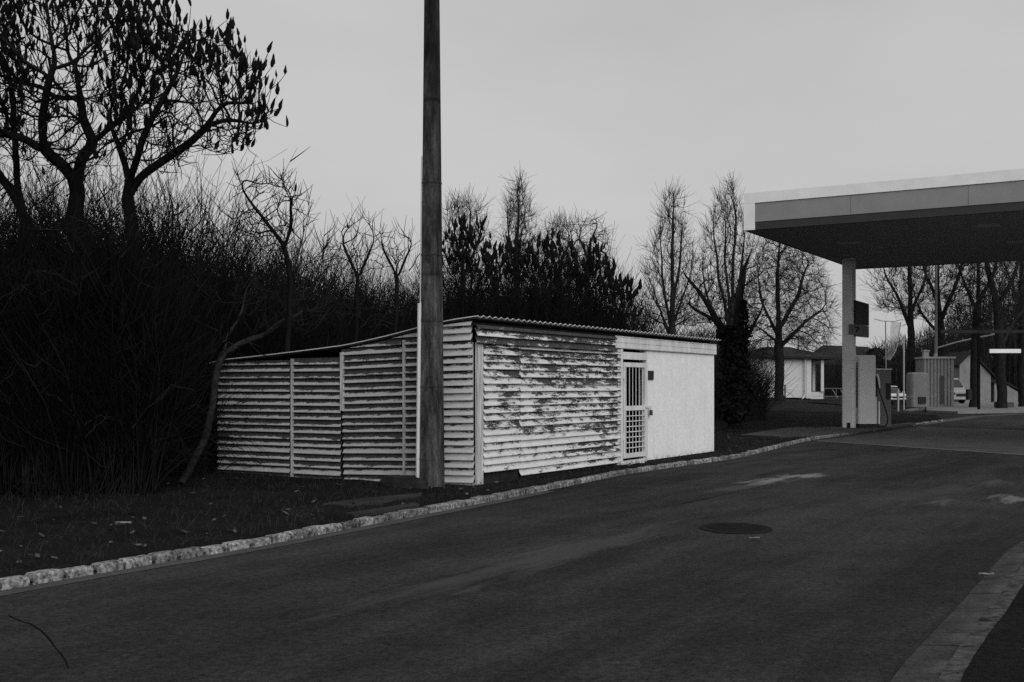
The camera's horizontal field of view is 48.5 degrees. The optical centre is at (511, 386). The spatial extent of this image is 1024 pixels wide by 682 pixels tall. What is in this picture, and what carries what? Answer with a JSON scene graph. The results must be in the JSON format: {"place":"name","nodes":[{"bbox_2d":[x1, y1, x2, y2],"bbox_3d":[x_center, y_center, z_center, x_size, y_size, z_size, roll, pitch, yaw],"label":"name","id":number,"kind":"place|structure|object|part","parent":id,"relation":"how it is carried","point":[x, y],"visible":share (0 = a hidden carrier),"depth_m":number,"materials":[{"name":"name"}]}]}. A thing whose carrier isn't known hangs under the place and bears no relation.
{"place":"outdoors","nodes":[
{"label":"outdoors","id":0,"kind":"place"},
{"bbox_2d":[0,410,940,577],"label":"verge","id":1,"kind":"structure","parent":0,"point":[774,419],"depth_m":14.29,"materials":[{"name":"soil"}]},
{"bbox_2d":[0,2,51,278],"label":"sumac tree","id":2,"kind":"object","parent":1,"relation":"on","point":[14,155],"visible":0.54,"depth_m":18.52,"materials":[{"name":"black plant"}]},
{"bbox_2d":[0,0,184,276],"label":"sumac tree","id":3,"kind":"object","parent":1,"relation":"on","point":[44,144],"visible":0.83,"depth_m":17.12,"materials":[{"name":"black plant"}]},
{"bbox_2d":[115,521,130,524],"bbox_3d":[-4.201,1.478,12.292,0.170,0.040,0.095,0,0,-11],"label":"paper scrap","id":4,"kind":"object","parent":1,"relation":"on","point":[122,522],"visible":0.97,"depth_m":12.29,"materials":[{"name":"white paper"}]},
{"bbox_2d":[95,0,288,321],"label":"sumac tree","id":5,"kind":"object","parent":1,"relation":"on","point":[133,183],"visible":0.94,"depth_m":16.67,"materials":[{"name":"black plant"}]},
{"bbox_2d":[175,250,356,484],"bbox_3d":[-4.923,-0.524,19.926,2.614,4.255,4.541,0,0,33],"label":"leaning tree","id":6,"kind":"object","parent":1,"relation":"on","point":[183,479],"visible":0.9,"depth_m":20.82,"materials":[{"name":"grey plant"}]},
{"bbox_2d":[224,158,320,359],"bbox_3d":[-4.361,-1.335,20.602,1.568,5.775,2.229,0,0,-30],"label":"bare tree","id":7,"kind":"object","parent":1,"relation":"on","point":[282,245],"visible":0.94,"depth_m":20.47,"materials":[{"name":"black plant"}]},
{"bbox_2d":[0,88,699,497],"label":"thicket","id":8,"kind":"object","parent":1,"relation":"on","point":[120,348],"visible":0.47,"depth_m":16.10,"materials":[{"name":"black plant"}]},
{"bbox_2d":[0,178,419,447],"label":"brambles","id":9,"kind":"object","parent":8,"relation":"on","point":[347,261],"visible":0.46,"depth_m":19.39,"materials":[{"name":"plant"}]},
{"bbox_2d":[322,204,394,341],"bbox_3d":[-3.395,-1.265,25.493,1.711,5.637,1.391,0,0,40],"label":"bare tree","id":10,"kind":"object","parent":1,"relation":"on","point":[356,282],"visible":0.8,"depth_m":25.47,"materials":[{"name":"black plant"}]},
{"bbox_2d":[322,493,421,506],"bbox_3d":[-1.728,1.523,15.151,0.518,0.054,1.774,0,0,33],"label":"paving remnant","id":11,"kind":"object","parent":1,"relation":"on","point":[383,500],"visible":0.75,"depth_m":14.90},
{"bbox_2d":[345,502,419,516],"bbox_3d":[-1.499,1.523,13.966,0.327,0.054,1.568,0,0,29],"label":"paving remnant","id":12,"kind":"object","parent":1,"relation":"on","point":[411,505],"visible":0.75,"depth_m":13.72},
{"bbox_2d":[0,436,778,561],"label":"leaf litter","id":13,"kind":"object","parent":1,"relation":"on","point":[234,530],"visible":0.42,"depth_m":14.11,"materials":[{"name":"grey plant"}]},
{"bbox_2d":[368,215,419,332],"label":"bare tree","id":14,"kind":"object","parent":1,"relation":"on","point":[396,279],"visible":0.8,"depth_m":25.47,"materials":[{"name":"black plant"}]},
{"bbox_2d":[378,475,429,488],"bbox_3d":[-1.626,1.440,17.196,1.013,0.198,0.227,0,0,31],"label":"rubble heap","id":15,"kind":"object","parent":1,"relation":"on","point":[400,481],"visible":0.95,"depth_m":17.11,"materials":[{"name":"grey stone"}]},
{"bbox_2d":[416,0,444,486],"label":"utility pole","id":16,"kind":"object","parent":1,"relation":"on","point":[430,457],"visible":0.98,"depth_m":17.24,"materials":[{"name":"wood"}]},
{"bbox_2d":[201,315,720,485],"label":"shed","id":17,"kind":"structure","parent":1,"relation":"on","point":[523,398],"depth_m":19.25,"materials":[{"name":"white paint"}]},
{"bbox_2d":[623,362,652,458],"bbox_3d":[2.482,0.467,22.547,0.100,1.866,1.315,0,0,31],"label":"door","id":18,"kind":"structure","parent":17,"relation":"in","point":[642,407],"depth_m":22.45,"materials":[{"name":"white paint"}]},
{"bbox_2d":[442,183,503,286],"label":"bare tree","id":19,"kind":"object","parent":1,"relation":"on","point":[469,218],"visible":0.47,"depth_m":61.54,"materials":[{"name":"grey plant"}]},
{"bbox_2d":[442,212,506,316],"bbox_3d":[-1.217,-1.625,31.099,2.189,6.366,3.213,0,0,0],"label":"sumac tree","id":20,"kind":"object","parent":1,"relation":"on","point":[470,236],"visible":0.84,"depth_m":30.71,"materials":[{"name":"black plant"}]},
{"bbox_2d":[474,235,539,317],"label":"sumac tree","id":21,"kind":"object","parent":1,"relation":"on","point":[515,255],"visible":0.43,"depth_m":32.65,"materials":[{"name":"black plant"}]},
{"bbox_2d":[512,227,591,322],"bbox_3d":[1.165,-1.481,32.152,2.285,6.074,2.897,0,0,23],"label":"sumac tree","id":22,"kind":"object","parent":1,"relation":"on","point":[545,245],"visible":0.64,"depth_m":31.64,"materials":[{"name":"black plant"}]},
{"bbox_2d":[524,208,590,308],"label":"bare tree","id":23,"kind":"object","parent":1,"relation":"on","point":[563,225],"visible":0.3,"depth_m":59.60,"materials":[{"name":"grey plant"}]},
{"bbox_2d":[562,233,630,326],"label":"sumac tree","id":24,"kind":"object","parent":1,"relation":"on","point":[592,272],"visible":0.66,"depth_m":30.70,"materials":[{"name":"black plant"}]},
{"bbox_2d":[598,271,643,329],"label":"sumac tree","id":25,"kind":"object","parent":1,"relation":"on","point":[625,281],"visible":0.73,"depth_m":29.46,"materials":[{"name":"black plant"}]},
{"bbox_2d":[669,231,797,426],"bbox_3d":[7.829,-2.168,41.110,4.409,7.263,2.977,0,0,-28],"label":"bare tree","id":26,"kind":"object","parent":1,"relation":"on","point":[735,380],"visible":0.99,"depth_m":40.75,"materials":[{"name":"black plant"}]},
{"bbox_2d":[0,413,1023,681],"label":"road","id":27,"kind":"structure","parent":0,"point":[864,563],"depth_m":8.96,"materials":[{"name":"grey asphalt"}]},
{"bbox_2d":[6,615,67,667],"bbox_3d":[-3.038,1.597,7.226,0.313,0.001,1.826,0,0,-44],"label":"road crack","id":28,"kind":"object","parent":27,"relation":"on","point":[45,635],"visible":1,"depth_m":7.28,"materials":[{"name":"black asphalt"}]},
{"bbox_2d":[0,491,554,595],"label":"gutter","id":29,"kind":"object","parent":27,"relation":"on","point":[82,578],"visible":1,"depth_m":10.99,"materials":[{"name":"concrete"}]},
{"bbox_2d":[0,420,944,590],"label":"kerb","id":30,"kind":"structure","parent":27,"relation":"on","point":[37,577],"depth_m":12.20,"materials":[{"name":"stone"}]},
{"bbox_2d":[700,522,771,533],"bbox_3d":[2.515,1.594,12.785,0.800,0.012,1.000,0,0,6],"label":"manhole cover","id":31,"kind":"object","parent":27,"relation":"on","point":[734,528],"visible":1,"depth_m":12.73,"materials":[{"name":"metal"}]},
{"bbox_2d":[823,441,1023,454],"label":"drain strip","id":32,"kind":"object","parent":27,"relation":"on","point":[926,448],"visible":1,"depth_m":29.11,"materials":[{"name":"concrete"}]},
{"bbox_2d":[919,421,951,424],"bbox_3d":[18.256,1.587,49.618,0.900,0.001,6.224,0,0,32],"label":"drain strip","id":33,"kind":"object","parent":27,"relation":"on","point":[935,423],"visible":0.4,"depth_m":48.49,"materials":[{"name":"concrete"}]},
{"bbox_2d":[885,539,1023,681],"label":"tar joint","id":34,"kind":"object","parent":27,"relation":"on","point":[922,640],"visible":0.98,"depth_m":7.65,"materials":[{"name":"black asphalt"}]},
{"bbox_2d":[891,541,1023,681],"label":"channel","id":35,"kind":"object","parent":27,"relation":"on","point":[929,658],"visible":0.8,"depth_m":7.47,"materials":[{"name":"concrete"}]},
{"bbox_2d":[979,572,993,575],"bbox_3d":[3.889,1.539,9.324,0.130,0.030,0.072,0,0,-6],"label":"fallen leaf","id":36,"kind":"object","parent":35,"relation":"on","point":[986,574],"visible":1,"depth_m":9.32,"materials":[{"name":"grey plant"}]},
{"bbox_2d":[944,416,978,420],"bbox_3d":[22.110,1.587,55.993,0.900,0.001,8.676,0,0,31],"label":"drain strip","id":37,"kind":"object","parent":27,"relation":"on","point":[961,418],"visible":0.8,"depth_m":56.04,"materials":[{"name":"concrete"}]},
{"bbox_2d":[937,564,1023,681],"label":"channel rim","id":38,"kind":"object","parent":27,"relation":"on","point":[966,650],"visible":0.81,"depth_m":7.14,"materials":[{"name":"concrete"}]},
{"bbox_2d":[975,414,1023,416],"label":"drain strip","id":39,"kind":"object","parent":27,"relation":"on","point":[998,415],"visible":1,"depth_m":61.77,"materials":[{"name":"concrete"}]},
{"bbox_2d":[0,0,1023,357],"label":"sky","id":40,"kind":"structure","parent":0,"point":[602,102],"materials":[{"name":"grey"}]},
{"bbox_2d":[22,401,1018,575],"bbox_3d":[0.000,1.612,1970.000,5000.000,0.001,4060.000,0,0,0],"label":"ground","id":41,"kind":"structure","parent":0,"point":[943,416],"depth_m":62.76,"materials":[{"name":"grey"}]},
{"bbox_2d":[190,243,1018,420],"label":"wood","id":42,"kind":"object","parent":41,"relation":"on","point":[761,398],"visible":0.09,"depth_m":119.49,"materials":[{"name":"black plant"}]},
{"bbox_2d":[903,407,924,410],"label":"kerb block","id":43,"kind":"structure","parent":41,"relation":"on","point":[918,408],"depth_m":71.68,"materials":[{"name":"concrete"}]},
{"bbox_2d":[991,379,1018,401],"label":"outbuilding","id":44,"kind":"structure","parent":41,"relation":"on","point":[1012,392],"depth_m":112.00,"materials":[{"name":"white paint"}]},
{"bbox_2d":[740,422,913,437],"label":"island","id":45,"kind":"structure","parent":0,"point":[796,433],"depth_m":37.36,"materials":[{"name":"gravel"}]},
{"bbox_2d":[856,355,887,427],"bbox_3d":[12.966,0.183,41.060,1.087,2.610,0.536,0,0,0],"label":"fuel pump","id":46,"kind":"object","parent":45,"relation":"on","point":[867,401],"visible":0.94,"depth_m":40.83,"materials":[{"name":"grey metal"}]},
{"bbox_2d":[744,168,1023,427],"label":"canopy","id":47,"kind":"object","parent":45,"relation":"on","point":[968,218],"visible":0.94,"depth_m":32.96,"materials":[{"name":"grey metal"}]},
{"bbox_2d":[849,300,868,337],"bbox_3d":[12.369,-2.407,40.638,0.730,1.336,0.200,0,0,0],"label":"pump sign","id":48,"kind":"object","parent":47,"relation":"attached to","point":[859,327],"visible":1,"depth_m":40.58,"materials":[{"name":"black plastic"}]},
{"bbox_2d":[876,369,891,426],"bbox_3d":[13.677,0.418,42.278,0.690,2.140,0.640,0,0,0],"label":"pump cabinet","id":49,"kind":"object","parent":45,"relation":"on","point":[885,381],"visible":0.63,"depth_m":41.98,"materials":[{"name":"grey metal"}]},
{"bbox_2d":[747,397,941,431],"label":"lawn","id":50,"kind":"structure","parent":0,"point":[829,404],"depth_m":68.20,"materials":[{"name":"plant"}]},
{"bbox_2d":[493,166,547,291],"bbox_3d":[0.432,-5.685,63.981,3.760,13.800,5.626,0,0,0],"label":"bare tree","id":51,"kind":"object","parent":50,"relation":"on","point":[517,235],"visible":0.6,"depth_m":63.60,"materials":[{"name":"grey plant"}]},
{"bbox_2d":[557,204,618,285],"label":"bare tree","id":52,"kind":"object","parent":50,"relation":"on","point":[580,230],"visible":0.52,"depth_m":53.76,"materials":[{"name":"grey plant"}]},
{"bbox_2d":[633,175,715,334],"bbox_3d":[8.679,-5.240,61.967,4.909,12.945,5.367,0,0,0],"label":"bare tree","id":53,"kind":"object","parent":50,"relation":"on","point":[672,300],"visible":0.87,"depth_m":61.75,"materials":[{"name":"grey plant"}]},
{"bbox_2d":[687,169,779,334],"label":"bare tree","id":54,"kind":"object","parent":50,"relation":"on","point":[728,317],"visible":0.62,"depth_m":65.77,"materials":[{"name":"grey plant"}]},
{"bbox_2d":[737,236,841,400],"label":"bare tree","id":55,"kind":"object","parent":50,"relation":"on","point":[776,287],"visible":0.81,"depth_m":67.70,"materials":[{"name":"grey plant"}]},
{"bbox_2d":[751,337,836,399],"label":"house","id":56,"kind":"structure","parent":50,"relation":"on","point":[803,372],"depth_m":84.00,"materials":[{"name":"white paint"}]},
{"bbox_2d":[824,388,896,398],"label":"wire fence","id":57,"kind":"object","parent":50,"relation":"on","point":[841,391],"visible":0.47,"depth_m":89.98,"materials":[{"name":"grey metal"}]},
{"bbox_2d":[865,347,886,368],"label":"evergreen shrub","id":58,"kind":"object","parent":50,"relation":"on","point":[878,353],"visible":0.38,"depth_m":65.57,"materials":[{"name":"black plant"}]},
{"bbox_2d":[874,318,902,368],"bbox_3d":[19.200,-0.981,57.999,1.477,4.962,0.199,0,0,0],"label":"banner mast","id":59,"kind":"object","parent":50,"relation":"on","point":[885,340],"visible":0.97,"depth_m":57.98,"materials":[{"name":"grey metal"}]},
{"bbox_2d":[897,389,898,410],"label":"bollard","id":60,"kind":"object","parent":50,"relation":"on","point":[897,399],"visible":0.83,"depth_m":65.96,"materials":[{"name":"grey metal"}]},
{"bbox_2d":[891,386,905,404],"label":"parked car","id":61,"kind":"object","parent":50,"relation":"on","point":[893,393],"visible":0.27,"depth_m":92.22,"materials":[{"name":"paint"}]},
{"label":"windows","id":62,"kind":"part","parent":61,"relation":"part of","materials":[{"name":"grey glass"}]},
{"bbox_2d":[858,265,941,371],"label":"bare tree","id":63,"kind":"object","parent":50,"relation":"on","point":[908,315],"visible":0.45,"depth_m":83.83,"materials":[{"name":"black plant"}]},
{"bbox_2d":[903,337,904,409],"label":"thin pole","id":64,"kind":"object","parent":50,"relation":"on","point":[903,373],"visible":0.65,"depth_m":69.97,"materials":[{"name":"grey metal"}]},
{"bbox_2d":[813,345,895,395],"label":"long building","id":65,"kind":"structure","parent":0,"point":[859,351],"depth_m":130.55,"materials":[{"name":"white"}]},
{"bbox_2d":[816,396,941,396],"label":"path","id":66,"kind":"structure","parent":0,"point":[891,396],"depth_m":72.35,"materials":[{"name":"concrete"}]},
{"bbox_2d":[818,427,1023,453],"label":"forecourt","id":67,"kind":"structure","parent":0,"point":[999,441],"depth_m":34.12,"materials":[{"name":"concrete"}]},
{"bbox_2d":[945,351,994,401],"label":"gabled house","id":68,"kind":"structure","parent":0,"point":[962,367],"depth_m":112.00,"materials":[{"name":"white paint"}]},
{"bbox_2d":[925,402,1023,413],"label":"platform","id":69,"kind":"structure","parent":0,"point":[964,408],"depth_m":71.53,"materials":[{"name":"concrete"}]},
{"bbox_2d":[906,372,928,407],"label":"metal cabinet","id":70,"kind":"object","parent":69,"relation":"on","point":[917,383],"visible":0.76,"depth_m":81.50,"materials":[{"name":"grey metal"}]},
{"bbox_2d":[914,350,955,406],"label":"slatted kiosk","id":71,"kind":"object","parent":69,"relation":"on","point":[939,371],"visible":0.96,"depth_m":81.93,"materials":[{"name":"grey metal"}]},
{"bbox_2d":[940,376,943,403],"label":"door","id":72,"kind":"structure","parent":71,"relation":"in","point":[941,377],"depth_m":81.92,"materials":[{"name":"grey metal"}]},
{"bbox_2d":[895,264,983,356],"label":"bare tree","id":73,"kind":"object","parent":69,"relation":"on","point":[942,314],"visible":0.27,"depth_m":87.72,"materials":[{"name":"black plant"}]},
{"bbox_2d":[954,378,965,402],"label":"parked van","id":74,"kind":"object","parent":69,"relation":"on","point":[959,393],"visible":0.33,"depth_m":96.33,"materials":[{"name":"grey metal"}]},
{"bbox_2d":[934,265,994,356],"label":"lamp mast","id":75,"kind":"object","parent":69,"relation":"on","point":[936,347],"visible":0.63,"depth_m":84.42,"materials":[{"name":"grey metal"}]},
{"bbox_2d":[966,389,971,399],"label":"litter bin","id":76,"kind":"object","parent":69,"relation":"on","point":[968,394],"visible":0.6,"depth_m":79.80,"materials":[{"name":"black metal"}]},
{"bbox_2d":[932,262,1017,406],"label":"bare tree","id":77,"kind":"object","parent":69,"relation":"on","point":[977,319],"visible":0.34,"depth_m":79.76,"materials":[{"name":"black plant"}]},
{"bbox_2d":[940,330,1023,408],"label":"steel frame","id":78,"kind":"object","parent":69,"relation":"on","point":[978,332],"visible":0.91,"depth_m":71.90,"materials":[{"name":"grey metal"}]},
{"bbox_2d":[989,332,1020,352],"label":"hanging board","id":79,"kind":"object","parent":78,"relation":"hanging from","point":[1004,350],"visible":1,"depth_m":71.50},
{"bbox_2d":[957,261,1023,407],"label":"bare tree","id":80,"kind":"object","parent":69,"relation":"on","point":[1000,339],"visible":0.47,"depth_m":75.74,"materials":[{"name":"black plant"}]},
{"bbox_2d":[993,401,1013,406],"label":"planter tub","id":81,"kind":"object","parent":69,"relation":"on","point":[1010,403],"visible":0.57,"depth_m":78.65,"materials":[{"name":"grey metal"}]},
{"bbox_2d":[986,262,1023,406],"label":"bare tree","id":82,"kind":"object","parent":69,"relation":"on","point":[1020,373],"visible":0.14,"depth_m":81.79,"materials":[{"name":"black plant"}]},
{"bbox_2d":[960,584,1023,681],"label":"traffic island","id":83,"kind":"structure","parent":0,"point":[998,656],"depth_m":6.62,"materials":[{"name":"soil"}]}
]}

